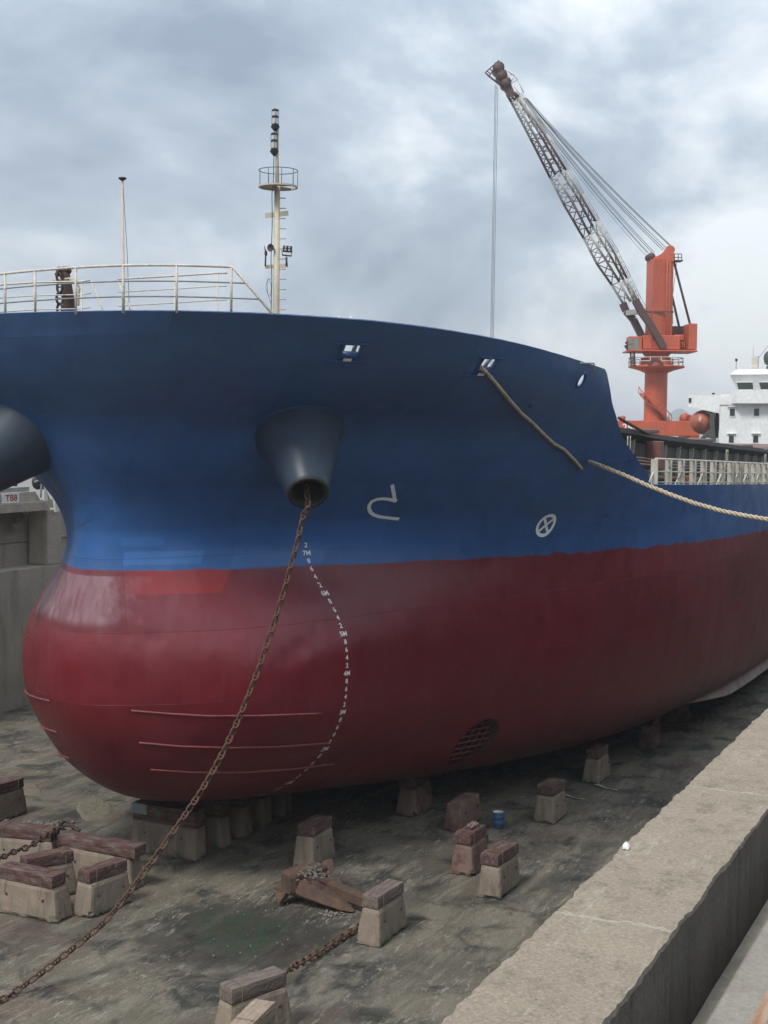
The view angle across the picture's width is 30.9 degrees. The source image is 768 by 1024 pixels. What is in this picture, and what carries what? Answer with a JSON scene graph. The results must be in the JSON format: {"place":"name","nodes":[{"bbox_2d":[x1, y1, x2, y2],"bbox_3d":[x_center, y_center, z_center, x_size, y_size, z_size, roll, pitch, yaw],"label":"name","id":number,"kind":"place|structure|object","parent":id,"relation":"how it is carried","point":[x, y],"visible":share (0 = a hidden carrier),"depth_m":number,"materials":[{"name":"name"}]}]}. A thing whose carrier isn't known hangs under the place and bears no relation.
{"place":"outdoors","nodes":[
{"label":"outdoors","id":0,"kind":"place"},
{"bbox_2d":[16,434,718,498],"bbox_3d":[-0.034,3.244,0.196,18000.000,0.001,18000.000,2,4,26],"label":"quay ground","id":1,"kind":"structure","parent":0,"point":[27,483],"depth_m":74.14,"materials":[{"name":"grey concrete"}]},
{"bbox_2d":[485,60,698,438],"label":"portal crane","id":2,"kind":"object","parent":1,"relation":"on","point":[659,341],"visible":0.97,"depth_m":161.06,"materials":[{"name":"paint"}]},
{"bbox_2d":[706,919,767,1023],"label":"quay slab","id":3,"kind":"structure","parent":1,"relation":"on","point":[743,999],"depth_m":7.82,"materials":[{"name":"concrete"}]},
{"bbox_2d":[0,669,767,1023],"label":"dock floor","id":4,"kind":"structure","parent":0,"point":[208,897],"depth_m":34.22,"materials":[{"name":"grey concrete"}]},
{"bbox_2d":[0,776,26,820],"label":"dock block","id":5,"kind":"object","parent":4,"relation":"on","point":[12,801],"depth_m":40.69,"materials":[{"name":"concrete"}]},
{"bbox_2d":[0,821,61,864],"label":"dock block","id":6,"kind":"object","parent":4,"relation":"on","point":[15,835],"depth_m":35.88,"materials":[{"name":"concrete"}]},
{"bbox_2d":[22,783,41,795],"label":"cement patch","id":7,"kind":"object","parent":4,"relation":"on","point":[31,789],"visible":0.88,"depth_m":43.72,"materials":[{"name":"beige concrete"}]},
{"bbox_2d":[0,491,66,712],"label":"dock wall","id":8,"kind":"structure","parent":4,"relation":"on","point":[32,549],"depth_m":56.98,"materials":[{"name":"concrete"}]},
{"bbox_2d":[2,493,18,502],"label":"sign plate","id":9,"kind":"object","parent":8,"relation":"attached to","point":[11,498],"visible":1,"depth_m":55.75,"materials":[{"name":"white paint"}]},
{"bbox_2d":[0,486,28,492],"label":"quay rail","id":10,"kind":"object","parent":8,"relation":"on","point":[14,488],"visible":0.8,"depth_m":56.47,"materials":[{"name":"grey metal"}]},
{"bbox_2d":[11,513,24,529],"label":"wall patch","id":11,"kind":"object","parent":8,"relation":"hanging from","point":[16,524],"visible":1,"depth_m":57.30,"materials":[{"name":"concrete"}]},
{"bbox_2d":[32,477,42,489],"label":"tyre","id":12,"kind":"object","parent":8,"relation":"on","point":[36,485],"visible":0.57,"depth_m":59.14,"materials":[{"name":"black rubber"}]},
{"bbox_2d":[34,480,49,498],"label":"quay barrier","id":13,"kind":"object","parent":8,"relation":"on","point":[48,497],"visible":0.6,"depth_m":58.92,"materials":[{"name":"white metal"}]},
{"bbox_2d":[43,491,46,500],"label":"white stripe plate","id":14,"kind":"object","parent":8,"relation":"attached to","point":[44,495],"visible":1,"depth_m":57.67,"materials":[{"name":"paint"}]},
{"bbox_2d":[53,499,59,511],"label":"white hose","id":15,"kind":"object","parent":8,"relation":"hanging from","point":[56,507],"visible":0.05,"depth_m":58.13,"materials":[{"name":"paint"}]},
{"bbox_2d":[0,860,72,922],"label":"dock block","id":16,"kind":"object","parent":4,"relation":"on","point":[34,891],"depth_m":32.42,"materials":[{"name":"concrete"}]},
{"bbox_2d":[3,819,77,829],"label":"rubble heap","id":17,"kind":"object","parent":4,"relation":"on","point":[42,822],"visible":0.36,"depth_m":40.09,"materials":[{"name":"stone"}]},
{"bbox_2d":[20,846,76,893],"bbox_3d":[-8.219,8.836,33.869,1.463,1.124,0.616,-3,5,-42],"label":"dock block","id":18,"kind":"object","parent":4,"relation":"on","point":[61,858],"depth_m":33.88,"materials":[{"name":"wood"}]},
{"bbox_2d":[76,797,113,820],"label":"cement patch","id":19,"kind":"object","parent":4,"relation":"on","point":[91,809],"visible":1,"depth_m":41.60,"materials":[{"name":"beige concrete"}]},
{"bbox_2d":[57,830,145,888],"bbox_3d":[-7.137,8.775,35.016,2.459,1.131,0.634,2,4,24],"label":"dock block","id":20,"kind":"object","parent":4,"relation":"on","point":[89,849],"depth_m":34.77,"materials":[{"name":"wood"}]},
{"bbox_2d":[0,820,80,859],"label":"anchor chain","id":21,"kind":"object","parent":20,"relation":"on","point":[70,824],"visible":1,"depth_m":34.66,"materials":[{"name":"brown metal"}]},
{"bbox_2d":[73,857,132,917],"bbox_3d":[-6.704,8.907,33.101,0.627,1.104,1.451,3,4,33],"label":"dock block","id":22,"kind":"object","parent":4,"relation":"on","point":[102,887],"depth_m":32.73,"materials":[{"name":"concrete"}]},
{"bbox_2d":[0,481,310,1003],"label":"anchor chain","id":23,"kind":"object","parent":4,"relation":"on","point":[122,899],"visible":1,"depth_m":30.30,"materials":[{"name":"brown metal"}]},
{"bbox_2d":[131,799,205,860],"bbox_3d":[-5.799,8.529,37.384,2.106,1.366,0.698,2,4,26],"label":"dock block","id":24,"kind":"object","parent":4,"relation":"on","point":[154,822],"depth_m":37.10,"materials":[{"name":"concrete"}]},
{"bbox_2d":[164,799,230,848],"bbox_3d":[-5.294,8.477,38.438,2.237,1.352,0.591,2,4,26],"label":"dock block","id":25,"kind":"object","parent":4,"relation":"on","point":[217,827],"depth_m":37.89,"materials":[{"name":"concrete"}]},
{"bbox_2d":[228,797,252,837],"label":"dock block","id":26,"kind":"object","parent":4,"relation":"on","point":[239,816],"depth_m":38.92,"materials":[{"name":"concrete"}]},
{"bbox_2d":[229,999,275,1023],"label":"dock block","id":27,"kind":"object","parent":4,"relation":"on","point":[257,1011],"depth_m":24.80,"materials":[{"name":"concrete"}]},
{"bbox_2d":[215,966,293,1023],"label":"dock block","id":28,"kind":"object","parent":4,"relation":"on","point":[237,995],"depth_m":26.20,"materials":[{"name":"concrete"}]},
{"bbox_2d":[250,795,271,826],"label":"dock block","id":29,"kind":"object","parent":4,"relation":"on","point":[261,811],"depth_m":39.98,"materials":[{"name":"concrete"}]},
{"bbox_2d":[271,793,291,816],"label":"dock block","id":30,"kind":"object","parent":4,"relation":"on","point":[281,805],"depth_m":41.03,"materials":[{"name":"concrete"}]},
{"bbox_2d":[293,814,334,865],"bbox_3d":[-1.845,8.721,36.861,0.648,1.131,1.316,2,4,26],"label":"dock block","id":31,"kind":"object","parent":4,"relation":"on","point":[314,840],"depth_m":36.43,"materials":[{"name":"concrete"}]},
{"bbox_2d":[274,858,363,911],"bbox_3d":[-1.493,9.087,33.334,1.733,0.762,2.412,-1,4,-31],"label":"anchor","id":32,"kind":"object","parent":4,"relation":"on","point":[329,892],"visible":0.94,"depth_m":33.44,"materials":[{"name":"brown metal"}]},
{"bbox_2d":[296,862,329,882],"bbox_3d":[-1.773,8.703,33.568,0.950,0.050,1.356,2,4,26],"label":"scale debris","id":33,"kind":"object","parent":32,"relation":"on","point":[315,875],"visible":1,"depth_m":33.49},
{"bbox_2d":[285,923,358,973],"bbox_3d":[-1.253,9.441,30.494,0.324,0.493,4.517,2,4,23],"label":"anchor chain","id":34,"kind":"object","parent":4,"relation":"on","point":[309,958],"visible":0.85,"depth_m":30.32,"materials":[{"name":"brown metal"}]},
{"bbox_2d":[313,909,348,919],"bbox_3d":[-1.267,9.511,32.902,0.697,0.037,0.562,-2,4,-36],"label":"floor rubble","id":35,"kind":"object","parent":4,"relation":"on","point":[331,912],"visible":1,"depth_m":32.90,"materials":[{"name":"concrete"}]},
{"bbox_2d":[2,737,702,1021],"bbox_3d":[-3.413,9.146,38.806,28.991,0.029,30.022,2,4,26],"label":"floor grit","id":36,"kind":"object","parent":4,"relation":"on","point":[328,876],"visible":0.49,"depth_m":35.66,"materials":[{"name":"concrete"}]},
{"bbox_2d":[356,879,407,946],"bbox_3d":[-0.038,9.064,31.568,0.632,1.122,1.548,2,4,26],"label":"dock block","id":37,"kind":"object","parent":4,"relation":"on","point":[383,919],"depth_m":31.09,"materials":[{"name":"concrete"}]},
{"bbox_2d":[395,775,433,816],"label":"dock block","id":38,"kind":"object","parent":4,"relation":"on","point":[415,797],"depth_m":41.33,"materials":[{"name":"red concrete"}]},
{"bbox_2d":[0,310,767,800],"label":"cargo ship","id":39,"kind":"object","parent":38,"relation":"on","point":[484,574],"visible":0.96,"depth_m":34.70,"materials":[{"name":"paint"}]},
{"bbox_2d":[0,279,103,312],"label":"deck railing","id":40,"kind":"object","parent":39,"relation":"on","point":[81,294],"visible":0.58,"depth_m":31.75,"materials":[{"name":"metal"}]},
{"bbox_2d":[55,270,63,310],"bbox_3d":[-7.648,-5.170,32.753,0.201,1.109,0.178,0,3,-6],"label":"davit chain","id":41,"kind":"object","parent":39,"relation":"hanging from","point":[58,287],"visible":0.69,"depth_m":32.72,"materials":[{"name":"metal"}]},
{"bbox_2d":[49,277,80,305],"bbox_3d":[-7.529,-5.222,32.859,0.814,0.683,0.161,2,4,18],"label":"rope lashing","id":42,"kind":"object","parent":41,"relation":"attached to","point":[78,290],"visible":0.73,"depth_m":32.74,"materials":[{"name":"beige fabric"}]},
{"bbox_2d":[56,266,74,310],"bbox_3d":[-7.608,-4.408,33.272,0.367,2.937,0.532,10,10,70],"label":"chain davit","id":43,"kind":"object","parent":39,"relation":"on","point":[68,303],"visible":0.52,"depth_m":33.13,"materials":[{"name":"metal"}]},
{"bbox_2d":[118,177,129,309],"bbox_3d":[-6.385,-5.569,34.008,0.210,5.190,0.273,-3,5,-43],"label":"flagstaff","id":44,"kind":"object","parent":39,"relation":"on","point":[122,179],"visible":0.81,"depth_m":33.91,"materials":[{"name":"paint"}]},
{"bbox_2d":[0,264,273,314],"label":"bow railing","id":45,"kind":"object","parent":39,"relation":"on","point":[176,281],"visible":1,"depth_m":29.16,"materials":[{"name":"metal"}]},
{"bbox_2d":[117,272,226,310],"bbox_3d":[-4.933,-4.217,32.308,2.565,2.727,0.044,1,3,0],"label":"deck railing","id":46,"kind":"object","parent":39,"relation":"on","point":[217,299],"visible":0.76,"depth_m":32.24,"materials":[{"name":"metal"}]},
{"bbox_2d":[258,108,297,312],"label":"foremast","id":47,"kind":"object","parent":39,"relation":"on","point":[276,214],"visible":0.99,"depth_m":40.53,"materials":[{"name":"metal"}]},
{"bbox_2d":[480,365,582,469],"bbox_3d":[3.786,-2.489,35.945,0.473,2.976,7.362,2,4,27],"label":"mooring rope","id":48,"kind":"object","parent":39,"relation":"attached to","point":[506,396],"visible":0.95,"depth_m":35.55,"materials":[{"name":"beige fabric"}]},
{"bbox_2d":[618,417,651,434],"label":"mooring rope","id":49,"kind":"object","parent":39,"relation":"attached to","point":[633,426],"visible":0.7,"depth_m":45.48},
{"bbox_2d":[588,460,767,521],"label":"mooring rope","id":50,"kind":"object","parent":39,"relation":"attached to","point":[677,497],"visible":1,"depth_m":36.20,"materials":[{"name":"beige fabric"}]},
{"bbox_2d":[649,458,741,484],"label":"guard frame","id":51,"kind":"object","parent":39,"relation":"attached to","point":[681,472],"visible":0.89,"depth_m":46.96,"materials":[{"name":"paint"}]},
{"bbox_2d":[690,410,719,434],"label":"lifeboat","id":52,"kind":"object","parent":39,"relation":"hanging from","point":[700,422],"visible":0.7,"depth_m":139.92,"materials":[{"name":"orange plastic"}]},
{"bbox_2d":[700,410,718,441],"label":"lifeboat davit","id":53,"kind":"object","parent":39,"relation":"on","point":[713,431],"visible":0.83,"depth_m":139.41,"materials":[{"name":"grey metal"}]},
{"bbox_2d":[733,461,767,483],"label":"guard frame","id":54,"kind":"object","parent":39,"relation":"attached to","point":[759,473],"visible":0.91,"depth_m":54.17,"materials":[{"name":"paint"}]},
{"bbox_2d":[443,792,481,831],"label":"dock block","id":55,"kind":"object","parent":4,"relation":"on","point":[463,809],"depth_m":39.86,"materials":[{"name":"red concrete"}]},
{"bbox_2d":[450,823,487,875],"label":"dock block","id":56,"kind":"object","parent":4,"relation":"on","point":[470,845],"depth_m":35.91,"materials":[{"name":"pink concrete"}]},
{"bbox_2d":[467,821,478,828],"bbox_3d":[2.333,8.193,36.400,0.215,0.104,0.513,3,4,30],"label":"rag heap","id":57,"kind":"object","parent":56,"relation":"on","point":[472,824],"visible":1,"depth_m":36.33,"materials":[{"name":"white fabric"}]},
{"bbox_2d":[492,810,503,827],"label":"drum","id":58,"kind":"object","parent":4,"relation":"on","point":[498,818],"visible":1,"depth_m":40.09,"materials":[{"name":"paint"}]},
{"bbox_2d":[477,840,519,898],"bbox_3d":[2.888,8.904,34.706,0.715,1.120,1.490,2,4,26],"label":"dock block","id":59,"kind":"object","parent":4,"relation":"on","point":[499,876],"depth_m":34.19,"materials":[{"name":"concrete"}]},
{"bbox_2d":[534,777,566,823],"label":"dock block","id":60,"kind":"object","parent":4,"relation":"on","point":[551,807],"depth_m":40.76,"materials":[{"name":"concrete"}]},
{"bbox_2d":[582,743,610,783],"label":"dock block","id":61,"kind":"object","parent":4,"relation":"on","point":[597,769],"depth_m":45.38,"materials":[{"name":"concrete"}]},
{"bbox_2d":[441,709,767,1023],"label":"dock wall","id":62,"kind":"structure","parent":4,"relation":"on","point":[654,923],"depth_m":8.86,"materials":[{"name":"concrete"}]},
{"bbox_2d":[623,842,629,849],"bbox_3d":[1.744,2.403,10.002,0.053,0.049,0.093,1,4,14],"label":"paper scrap","id":63,"kind":"object","parent":62,"relation":"on","point":[626,845],"visible":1,"depth_m":9.97,"materials":[{"name":"white paper"}]},
{"bbox_2d":[639,716,661,748],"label":"dock block","id":64,"kind":"object","parent":4,"relation":"on","point":[650,735],"depth_m":50.43,"materials":[{"name":"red concrete"}]},
{"bbox_2d":[667,703,689,722],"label":"dock block","id":65,"kind":"object","parent":4,"relation":"on","point":[681,714],"depth_m":54.95,"materials":[{"name":"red concrete"}]},
{"bbox_2d":[0,0,767,420],"label":"sky","id":66,"kind":"structure","parent":0,"point":[385,107],"materials":[{"name":"grey"}]},
{"bbox_2d":[667,409,688,420],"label":"hill","id":67,"kind":"structure","parent":0,"point":[676,413],"depth_m":3255.71,"materials":[{"name":"grey"}]},
{"bbox_2d":[692,900,767,1023],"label":"trench bottom","id":68,"kind":"object","parent":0,"point":[718,990],"depth_m":9.71,"materials":[{"name":"concrete"}]}
]}

